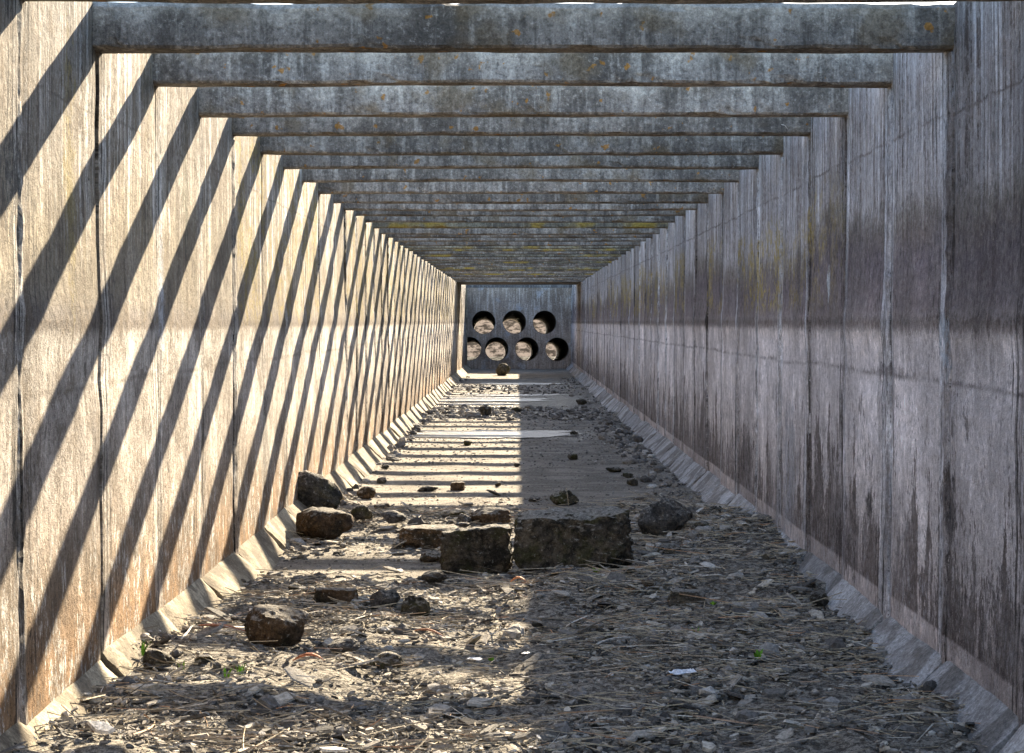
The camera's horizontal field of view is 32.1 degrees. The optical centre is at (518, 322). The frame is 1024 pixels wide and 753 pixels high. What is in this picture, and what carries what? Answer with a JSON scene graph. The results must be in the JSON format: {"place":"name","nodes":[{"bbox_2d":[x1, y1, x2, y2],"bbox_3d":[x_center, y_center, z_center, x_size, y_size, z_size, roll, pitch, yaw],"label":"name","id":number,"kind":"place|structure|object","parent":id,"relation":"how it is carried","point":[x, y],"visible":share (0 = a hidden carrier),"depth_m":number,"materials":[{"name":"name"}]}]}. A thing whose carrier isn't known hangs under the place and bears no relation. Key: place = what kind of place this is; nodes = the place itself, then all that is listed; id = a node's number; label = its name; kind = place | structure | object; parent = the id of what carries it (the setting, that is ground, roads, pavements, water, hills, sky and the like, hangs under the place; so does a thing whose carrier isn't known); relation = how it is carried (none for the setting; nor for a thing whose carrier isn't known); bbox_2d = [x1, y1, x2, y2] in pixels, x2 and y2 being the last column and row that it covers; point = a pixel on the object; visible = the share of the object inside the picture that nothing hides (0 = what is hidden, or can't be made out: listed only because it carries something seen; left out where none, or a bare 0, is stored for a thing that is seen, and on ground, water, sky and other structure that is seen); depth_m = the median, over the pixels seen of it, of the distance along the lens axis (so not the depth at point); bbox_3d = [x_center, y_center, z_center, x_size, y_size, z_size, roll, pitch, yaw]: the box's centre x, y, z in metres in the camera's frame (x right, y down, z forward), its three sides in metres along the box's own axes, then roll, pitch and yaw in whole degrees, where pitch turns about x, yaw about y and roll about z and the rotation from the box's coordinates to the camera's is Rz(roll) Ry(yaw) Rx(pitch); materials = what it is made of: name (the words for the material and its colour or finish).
{"place":"outdoors","nodes":[
{"label":"outdoors","id":0,"kind":"place"},
{"bbox_2d":[20,369,980,752],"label":"channel floor","id":1,"kind":"structure","parent":0,"point":[448,475],"depth_m":9.31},
{"bbox_2d":[141,641,151,655],"bbox_3d":[-1.638,1.439,7.855,0.062,0.069,0.017,0,0,32],"label":"green sprig","id":2,"kind":"object","parent":1,"relation":"on","point":[143,649],"visible":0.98,"depth_m":7.86,"materials":[{"name":"green plant"}]},
{"bbox_2d":[142,649,174,668],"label":"rock","id":3,"kind":"object","parent":1,"relation":"on","point":[160,655],"visible":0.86,"depth_m":7.75,"materials":[{"name":"stone"}]},
{"bbox_2d":[0,0,471,752],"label":"channel wall","id":4,"kind":"structure","parent":1,"relation":"on","point":[216,336],"depth_m":8.63,"materials":[{"name":"concrete"}]},
{"bbox_2d":[436,267,601,269],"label":"cross beam","id":5,"kind":"structure","parent":4,"relation":"attached to","point":[509,268],"depth_m":38.66,"materials":[{"name":"concrete"}]},
{"bbox_2d":[454,280,583,280],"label":"cross beam","id":6,"kind":"structure","parent":4,"relation":"attached to","point":[518,280],"depth_m":49.53,"materials":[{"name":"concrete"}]},
{"bbox_2d":[413,251,625,254],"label":"cross beam","id":7,"kind":"structure","parent":4,"relation":"attached to","point":[513,252],"depth_m":30.25,"materials":[{"name":"concrete"}]},
{"bbox_2d":[404,246,634,248],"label":"cross beam","id":8,"kind":"structure","parent":4,"relation":"attached to","point":[512,247],"depth_m":27.90,"materials":[{"name":"concrete"}]},
{"bbox_2d":[421,257,617,259],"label":"cross beam","id":9,"kind":"structure","parent":4,"relation":"attached to","point":[518,258],"depth_m":32.67,"materials":[{"name":"concrete"}]},
{"bbox_2d":[431,263,607,265],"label":"cross beam","id":10,"kind":"structure","parent":4,"relation":"attached to","point":[511,264],"depth_m":36.26,"materials":[{"name":"concrete"}]},
{"bbox_2d":[443,272,595,273],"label":"cross beam","id":11,"kind":"structure","parent":4,"relation":"attached to","point":[519,272],"depth_m":42.25,"materials":[{"name":"concrete"}]},
{"bbox_2d":[380,228,659,234],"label":"cross beam","id":12,"kind":"structure","parent":4,"relation":"attached to","point":[521,231],"depth_m":23.13,"materials":[{"name":"concrete"}]},
{"bbox_2d":[355,210,684,216],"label":"cross beam","id":13,"kind":"structure","parent":4,"relation":"attached to","point":[528,213],"depth_m":19.49,"materials":[{"name":"concrete"}]},
{"bbox_2d":[394,238,645,241],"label":"cross beam","id":14,"kind":"structure","parent":4,"relation":"attached to","point":[519,239],"depth_m":25.49,"materials":[{"name":"concrete"}]},
{"bbox_2d":[387,234,652,237],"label":"cross beam","id":15,"kind":"structure","parent":4,"relation":"attached to","point":[519,236],"depth_m":24.26,"materials":[{"name":"concrete"}]},
{"bbox_2d":[400,242,640,245],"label":"cross beam","id":16,"kind":"structure","parent":4,"relation":"attached to","point":[520,244],"depth_m":26.67,"materials":[{"name":"concrete"}]},
{"bbox_2d":[283,155,758,169],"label":"cross beam","id":17,"kind":"structure","parent":4,"relation":"attached to","point":[731,162],"depth_m":13.52,"materials":[{"name":"concrete"}]},
{"bbox_2d":[318,181,723,193],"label":"cross beam","id":18,"kind":"structure","parent":4,"relation":"attached to","point":[511,187],"depth_m":15.92,"materials":[{"name":"concrete"}]},
{"bbox_2d":[232,117,810,136],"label":"cross beam","id":19,"kind":"structure","parent":4,"relation":"attached to","point":[500,126],"depth_m":11.10,"materials":[{"name":"concrete"}]},
{"bbox_2d":[260,136,782,155],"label":"cross beam","id":20,"kind":"structure","parent":4,"relation":"attached to","point":[519,145],"depth_m":12.31,"materials":[{"name":"concrete"}]},
{"bbox_2d":[23,0,1023,3],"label":"cross beam","id":21,"kind":"structure","parent":4,"relation":"attached to","point":[500,1],"depth_m":6.40,"materials":[{"name":"concrete"}]},
{"bbox_2d":[199,85,848,117],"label":"cross beam","id":22,"kind":"structure","parent":4,"relation":"attached to","point":[415,101],"depth_m":9.89,"materials":[{"name":"concrete"}]},
{"bbox_2d":[235,663,245,674],"bbox_3d":[-1.192,1.481,7.624,0.048,0.058,0.040,0,0,-35],"label":"green sprig","id":23,"kind":"object","parent":1,"relation":"on","point":[241,669],"visible":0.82,"depth_m":7.62,"materials":[{"name":"green plant"}]},
{"bbox_2d":[244,604,306,649],"bbox_3d":[-1.140,1.436,8.351,0.288,0.217,0.214,0,0,0],"label":"rock","id":24,"kind":"object","parent":1,"relation":"on","point":[269,624],"visible":0.96,"depth_m":8.29,"materials":[{"name":"stone"}]},
{"bbox_2d":[288,583,301,589],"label":"rock","id":25,"kind":"object","parent":1,"relation":"on","point":[293,584],"visible":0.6,"depth_m":10.31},
{"bbox_2d":[303,586,314,594],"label":"rock","id":26,"kind":"object","parent":1,"relation":"on","point":[310,588],"visible":0.48,"depth_m":10.12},
{"bbox_2d":[296,507,353,540],"bbox_3d":[-1.406,1.476,12.916,0.381,0.274,0.375,0,0,-26],"label":"boulder","id":27,"kind":"object","parent":1,"relation":"on","point":[323,523],"visible":0.93,"depth_m":12.78,"materials":[{"name":"stone"}]},
{"bbox_2d":[297,470,342,509],"bbox_3d":[-1.667,1.420,14.416,0.491,0.459,0.406,0,0,0],"label":"boulder","id":28,"kind":"object","parent":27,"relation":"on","point":[315,490],"visible":0.44,"depth_m":14.28,"materials":[{"name":"stone"}]},
{"bbox_2d":[313,587,358,603],"bbox_3d":[-0.983,1.481,9.594,0.245,0.102,0.147,0,0,0],"label":"rock","id":29,"kind":"object","parent":1,"relation":"on","point":[322,594],"visible":0.77,"depth_m":9.53,"materials":[{"name":"stone"}]},
{"bbox_2d":[327,637,359,653],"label":"rock","id":30,"kind":"object","parent":1,"relation":"on","point":[346,644],"visible":0.88,"depth_m":8.10,"materials":[{"name":"stone"}]},
{"bbox_2d":[350,505,372,518],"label":"rock","id":31,"kind":"object","parent":1,"relation":"on","point":[361,512],"visible":1,"depth_m":13.83,"materials":[{"name":"stone"}]},
{"bbox_2d":[357,486,375,498],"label":"rock","id":32,"kind":"object","parent":1,"relation":"on","point":[366,492],"visible":0.99,"depth_m":16.14,"materials":[{"name":"stone"}]},
{"bbox_2d":[377,477,386,483],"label":"rock","id":33,"kind":"object","parent":1,"relation":"on","point":[382,480],"visible":1,"depth_m":17.68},
{"bbox_2d":[374,502,389,509],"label":"rock","id":34,"kind":"object","parent":1,"relation":"on","point":[383,505],"visible":0.87,"depth_m":15.14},
{"bbox_2d":[369,589,399,609],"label":"rock","id":35,"kind":"object","parent":1,"relation":"on","point":[391,596],"visible":0.81,"depth_m":9.51,"materials":[{"name":"stone"}]},
{"bbox_2d":[369,651,402,668],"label":"rock","id":36,"kind":"object","parent":1,"relation":"on","point":[390,657],"visible":0.84,"depth_m":7.91,"materials":[{"name":"stone"}]},
{"bbox_2d":[381,510,406,523],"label":"rock","id":37,"kind":"object","parent":1,"relation":"on","point":[392,516],"visible":1,"depth_m":13.67,"materials":[{"name":"stone"}]},
{"bbox_2d":[400,595,429,618],"bbox_3d":[-0.541,1.500,9.342,0.165,0.140,0.140,0,0,0],"label":"rock","id":38,"kind":"object","parent":1,"relation":"on","point":[415,604],"visible":0.84,"depth_m":9.30,"materials":[{"name":"stone"}]},
{"bbox_2d":[417,486,437,490],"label":"rock","id":39,"kind":"object","parent":1,"relation":"on","point":[427,488],"visible":1,"depth_m":16.84,"materials":[{"name":"stone"}]},
{"bbox_2d":[399,524,458,549],"bbox_3d":[-0.625,1.519,12.588,0.457,0.164,0.368,0,0,0],"label":"stone slab","id":40,"kind":"object","parent":1,"relation":"on","point":[420,536],"depth_m":12.44,"materials":[{"name":"stone"}]},
{"bbox_2d":[419,551,440,562],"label":"rock","id":41,"kind":"object","parent":1,"relation":"on","point":[429,556],"visible":0.9,"depth_m":11.86,"materials":[{"name":"stone"}]},
{"bbox_2d":[414,628,445,637],"bbox_3d":[-0.420,1.495,8.575,0.169,0.035,0.030,0,0,21],"label":"dry leaf","id":42,"kind":"object","parent":1,"relation":"on","point":[431,630],"visible":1,"depth_m":8.58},
{"bbox_2d":[421,570,446,582],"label":"rock","id":43,"kind":"object","parent":1,"relation":"on","point":[440,575],"visible":0.98,"depth_m":10.52,"materials":[{"name":"stone"}]},
{"bbox_2d":[443,509,464,517],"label":"rock","id":44,"kind":"object","parent":1,"relation":"on","point":[456,512],"visible":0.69,"depth_m":14.12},
{"bbox_2d":[450,481,464,490],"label":"rock","id":45,"kind":"object","parent":1,"relation":"on","point":[457,486],"visible":1,"depth_m":16.96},
{"bbox_2d":[457,513,470,523],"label":"rock","id":46,"kind":"object","parent":1,"relation":"on","point":[462,517],"visible":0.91,"depth_m":13.83,"materials":[{"name":"stone"}]},
{"bbox_2d":[464,440,471,445],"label":"rock","id":47,"kind":"object","parent":1,"relation":"on","point":[467,443],"visible":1,"depth_m":23.11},
{"bbox_2d":[437,403,513,404],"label":"puddle water","id":48,"kind":"structure","parent":1,"relation":"on","point":[477,403],"depth_m":34.78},
{"bbox_2d":[439,524,512,573],"bbox_3d":[-0.272,1.466,11.483,0.491,0.331,0.351,0,0,0],"label":"stone block","id":49,"kind":"object","parent":1,"relation":"on","point":[472,548],"depth_m":11.33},
{"bbox_2d":[479,405,491,415],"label":"rock","id":50,"kind":"object","parent":1,"relation":"on","point":[485,410],"visible":0.96,"depth_m":30.14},
{"bbox_2d":[470,506,510,524],"bbox_3d":[-0.217,1.516,13.887,0.324,0.154,0.260,0,0,0],"label":"rock","id":51,"kind":"object","parent":1,"relation":"on","point":[483,515],"visible":0.83,"depth_m":13.79,"materials":[{"name":"stone"}]},
{"bbox_2d":[439,397,546,401],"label":"puddle water","id":52,"kind":"structure","parent":1,"relation":"on","point":[485,399],"depth_m":36.58,"materials":[{"name":"liquid"}]},
{"bbox_2d":[409,430,579,437],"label":"puddle water","id":53,"kind":"structure","parent":1,"relation":"on","point":[496,433],"depth_m":25.41,"materials":[{"name":"liquid"}]},
{"bbox_2d":[496,363,509,375],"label":"boulder","id":54,"kind":"object","parent":1,"relation":"on","point":[502,369],"visible":0.97,"depth_m":53.46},
{"bbox_2d":[34,376,975,752],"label":"gravel","id":55,"kind":"structure","parent":1,"relation":"on","point":[636,446],"depth_m":9.94,"materials":[{"name":"gravel"}]},
{"bbox_2d":[577,617,622,632],"bbox_3d":[0.400,1.481,8.730,0.029,0.039,0.347,0,0,40],"label":"stick","id":56,"kind":"object","parent":55,"relation":"on","point":[587,627],"visible":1,"depth_m":8.71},
{"bbox_2d":[0,489,1023,752],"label":"bark litter","id":57,"kind":"object","parent":1,"relation":"on","point":[256,689],"visible":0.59,"depth_m":7.74,"materials":[{"name":"plant"}]},
{"bbox_2d":[180,625,193,638],"bbox_3d":[-1.515,1.416,8.157,0.014,0.014,0.343,0,0,-1],"label":"stick","id":58,"kind":"object","parent":57,"relation":"on","point":[185,634],"visible":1,"depth_m":8.12,"materials":[{"name":"white wood"}]},
{"bbox_2d":[198,623,245,631],"bbox_3d":[-1.393,1.449,8.422,0.248,0.054,0.038,0,0,-20],"label":"dry leaf","id":59,"kind":"object","parent":57,"relation":"on","point":[217,624],"visible":0.81,"depth_m":8.42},
{"bbox_2d":[293,653,324,660],"bbox_3d":[-0.898,1.449,7.690,0.171,0.040,0.033,0,0,29],"label":"dry leaf","id":60,"kind":"object","parent":57,"relation":"on","point":[308,654],"visible":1,"depth_m":7.69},
{"bbox_2d":[405,646,497,655],"bbox_3d":[-0.307,1.511,8.191,0.443,0.030,0.032,0,0,12],"label":"reed stalk","id":61,"kind":"object","parent":57,"relation":"on","point":[446,648],"visible":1,"depth_m":8.21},
{"bbox_2d":[467,657,482,660],"bbox_3d":[-0.194,1.508,7.970,0.064,0.013,0.037,0,0,16],"label":"paper scrap","id":62,"kind":"object","parent":57,"relation":"on","point":[474,658],"visible":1,"depth_m":7.97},
{"bbox_2d":[551,571,633,591],"bbox_3d":[0.425,1.468,10.109,0.563,0.084,0.026,0,0,35],"label":"reed stalk","id":63,"kind":"object","parent":57,"relation":"on","point":[590,576],"visible":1,"depth_m":10.13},
{"bbox_2d":[596,637,629,644],"bbox_3d":[0.439,1.513,8.463,0.241,0.012,0.047,0,0,-45],"label":"stick","id":64,"kind":"object","parent":57,"relation":"on","point":[610,639],"visible":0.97,"depth_m":8.48,"materials":[{"name":"grey wood"}]},
{"bbox_2d":[666,668,696,674],"bbox_3d":[0.695,1.490,7.586,0.115,0.021,0.064,0,0,-23],"label":"paper scrap","id":65,"kind":"object","parent":57,"relation":"on","point":[679,671],"visible":1,"depth_m":7.58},
{"bbox_2d":[475,394,557,395],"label":"puddle water","id":66,"kind":"structure","parent":1,"relation":"on","point":[512,394],"depth_m":39.11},
{"bbox_2d":[507,570,525,575],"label":"rock","id":67,"kind":"object","parent":1,"relation":"on","point":[512,572],"visible":0.7,"depth_m":11.12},
{"bbox_2d":[511,406,521,411],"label":"rock","id":68,"kind":"object","parent":1,"relation":"on","point":[517,409],"visible":0.91,"depth_m":31.29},
{"bbox_2d":[466,285,571,368],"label":"end wall","id":69,"kind":"structure","parent":1,"relation":"on","point":[549,307],"depth_m":60.80,"materials":[{"name":"concrete"}]},
{"bbox_2d":[491,383,570,384],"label":"puddle water","id":70,"kind":"structure","parent":1,"relation":"on","point":[525,383],"depth_m":46.12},
{"bbox_2d":[529,496,539,501],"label":"rock","id":71,"kind":"object","parent":1,"relation":"on","point":[532,498],"visible":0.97,"depth_m":15.95,"materials":[{"name":"stone"}]},
{"bbox_2d":[550,489,578,504],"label":"rock","id":72,"kind":"object","parent":1,"relation":"on","point":[559,497],"visible":0.94,"depth_m":15.57,"materials":[{"name":"stone"}]},
{"bbox_2d":[567,452,577,459],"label":"rock","id":73,"kind":"object","parent":1,"relation":"on","point":[572,456],"visible":1,"depth_m":20.74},
{"bbox_2d":[512,506,633,570],"bbox_3d":[0.352,1.383,11.348,0.781,0.403,0.426,0,0,0],"label":"stone block","id":74,"kind":"object","parent":1,"relation":"on","point":[575,537],"depth_m":11.16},
{"bbox_2d":[559,571,589,576],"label":"rock","id":75,"kind":"object","parent":1,"relation":"on","point":[574,574],"visible":0.24,"depth_m":10.59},
{"bbox_2d":[576,398,586,404],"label":"rock","id":76,"kind":"object","parent":1,"relation":"on","point":[581,401],"visible":0.98,"depth_m":34.54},
{"bbox_2d":[605,466,621,471],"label":"rock","id":77,"kind":"object","parent":1,"relation":"on","point":[614,469],"visible":1,"depth_m":19.03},
{"bbox_2d":[622,472,632,477],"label":"rock","id":78,"kind":"object","parent":1,"relation":"on","point":[627,475],"visible":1,"depth_m":18.27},
{"bbox_2d":[627,478,637,485],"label":"rock","id":79,"kind":"object","parent":1,"relation":"on","point":[632,481],"visible":1,"depth_m":17.38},
{"bbox_2d":[641,577,653,586],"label":"rock","id":80,"kind":"object","parent":1,"relation":"on","point":[644,583],"visible":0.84,"depth_m":10.23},
{"bbox_2d":[637,498,692,537],"bbox_3d":[1.048,1.402,12.704,0.402,0.305,0.290,0,0,0],"label":"boulder","id":81,"kind":"object","parent":1,"relation":"on","point":[658,517],"visible":0.94,"depth_m":12.60,"materials":[{"name":"stone"}]},
{"bbox_2d":[657,543,680,553],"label":"rock","id":82,"kind":"object","parent":1,"relation":"on","point":[672,546],"visible":0.66,"depth_m":11.58,"materials":[{"name":"stone"}]},
{"bbox_2d":[667,588,704,606],"bbox_3d":[0.931,1.525,9.847,0.212,0.095,0.144,0,0,0],"label":"rock","id":83,"kind":"object","parent":1,"relation":"on","point":[675,598],"visible":0.84,"depth_m":9.79,"materials":[{"name":"stone"}]},
{"bbox_2d":[690,521,709,528],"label":"rock","id":84,"kind":"object","parent":1,"relation":"on","point":[699,523],"visible":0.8,"depth_m":12.30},
{"bbox_2d":[754,649,762,658],"bbox_3d":[1.085,1.501,8.050,0.062,0.044,0.029,0,0,-25],"label":"green sprig","id":85,"kind":"object","parent":1,"relation":"on","point":[757,654],"visible":0.93,"depth_m":8.05,"materials":[{"name":"green plant"}]},
{"bbox_2d":[566,1,1023,752],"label":"channel wall","id":86,"kind":"structure","parent":1,"relation":"on","point":[812,343],"depth_m":8.94,"materials":[{"name":"concrete"}]},
{"bbox_2d":[417,254,620,256],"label":"cross beam","id":87,"kind":"structure","parent":86,"relation":"attached to","point":[539,255],"depth_m":31.46,"materials":[{"name":"concrete"}]},
{"bbox_2d":[458,282,579,284],"bbox_3d":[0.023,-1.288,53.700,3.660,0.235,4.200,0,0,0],"label":"cross beam","id":88,"kind":"structure","parent":86,"relation":"on","point":[518,283],"depth_m":53.94,"materials":[{"name":"concrete"}]},
{"bbox_2d":[447,275,590,276],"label":"cross beam","id":89,"kind":"structure","parent":86,"relation":"attached to","point":[518,275],"depth_m":44.67,"materials":[{"name":"concrete"}]},
{"bbox_2d":[452,278,585,279],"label":"cross beam","id":90,"kind":"structure","parent":86,"relation":"attached to","point":[518,278],"depth_m":48.33,"materials":[{"name":"concrete"}]},
{"bbox_2d":[445,274,592,274],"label":"cross beam","id":91,"kind":"structure","parent":86,"relation":"attached to","point":[518,274],"depth_m":43.53,"materials":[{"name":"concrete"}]},
{"bbox_2d":[455,281,582,281],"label":"cross beam","id":92,"kind":"structure","parent":86,"relation":"attached to","point":[518,281],"depth_m":50.74,"materials":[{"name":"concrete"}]},
{"bbox_2d":[439,269,599,270],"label":"cross beam","id":93,"kind":"structure","parent":86,"relation":"attached to","point":[521,270],"depth_m":39.91,"materials":[{"name":"concrete"}]},
{"bbox_2d":[434,266,604,267],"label":"cross beam","id":94,"kind":"structure","parent":86,"relation":"attached to","point":[520,266],"depth_m":37.52,"materials":[{"name":"concrete"}]},
{"bbox_2d":[441,271,597,271],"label":"cross beam","id":95,"kind":"structure","parent":86,"relation":"attached to","point":[519,271],"depth_m":41.07,"materials":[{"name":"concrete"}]},
{"bbox_2d":[451,277,587,277],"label":"cross beam","id":96,"kind":"structure","parent":86,"relation":"attached to","point":[519,277],"depth_m":47.14,"materials":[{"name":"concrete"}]},
{"bbox_2d":[343,203,696,211],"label":"cross beam","id":97,"kind":"structure","parent":86,"relation":"attached to","point":[505,207],"depth_m":18.24,"materials":[{"name":"concrete"}]},
{"bbox_2d":[365,216,674,222],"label":"cross beam","id":98,"kind":"structure","parent":86,"relation":"attached to","point":[577,219],"depth_m":20.74,"materials":[{"name":"concrete"}]},
{"bbox_2d":[409,248,630,251],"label":"cross beam","id":99,"kind":"structure","parent":86,"relation":"attached to","point":[553,250],"depth_m":29.10,"materials":[{"name":"concrete"}]},
{"bbox_2d":[428,261,611,263],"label":"cross beam","id":100,"kind":"structure","parent":86,"relation":"attached to","point":[523,262],"depth_m":35.12,"materials":[{"name":"concrete"}]},
{"bbox_2d":[425,260,614,261],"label":"cross beam","id":101,"kind":"structure","parent":86,"relation":"attached to","point":[517,260],"depth_m":33.94,"materials":[{"name":"concrete"}]},
{"bbox_2d":[302,168,738,182],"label":"cross beam","id":102,"kind":"structure","parent":86,"relation":"attached to","point":[502,174],"depth_m":14.74,"materials":[{"name":"concrete"}]},
{"bbox_2d":[373,222,667,228],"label":"cross beam","id":103,"kind":"structure","parent":86,"relation":"attached to","point":[506,225],"depth_m":21.91,"materials":[{"name":"concrete"}]},
{"bbox_2d":[334,194,707,203],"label":"cross beam","id":104,"kind":"structure","parent":86,"relation":"attached to","point":[527,198],"depth_m":17.14,"materials":[{"name":"concrete"}]},
{"bbox_2d":[153,52,892,87],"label":"cross beam","id":105,"kind":"structure","parent":86,"relation":"attached to","point":[346,69],"depth_m":8.69,"materials":[{"name":"concrete"}]},
{"bbox_2d":[92,2,954,53],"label":"cross beam","id":106,"kind":"structure","parent":86,"relation":"attached to","point":[160,27],"depth_m":7.49,"materials":[{"name":"concrete"}]},
{"bbox_2d":[809,591,828,607],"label":"rock","id":107,"kind":"object","parent":1,"relation":"on","point":[816,595],"visible":0.94,"depth_m":9.64,"materials":[{"name":"stone"}]},
{"bbox_2d":[467,356,554,359],"bbox_3d":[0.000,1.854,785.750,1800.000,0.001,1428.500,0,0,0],"label":"ground","id":108,"kind":"structure","parent":0,"point":[500,358],"depth_m":90.80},
{"bbox_2d":[467,320,555,356],"bbox_3d":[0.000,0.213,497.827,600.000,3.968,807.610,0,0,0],"label":"bank","id":109,"kind":"structure","parent":0,"point":[495,349],"depth_m":98.87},
{"bbox_2d":[124,1,955,4],"label":"sky","id":110,"kind":"structure","parent":0,"point":[918,3],"materials":[{"name":"white"}]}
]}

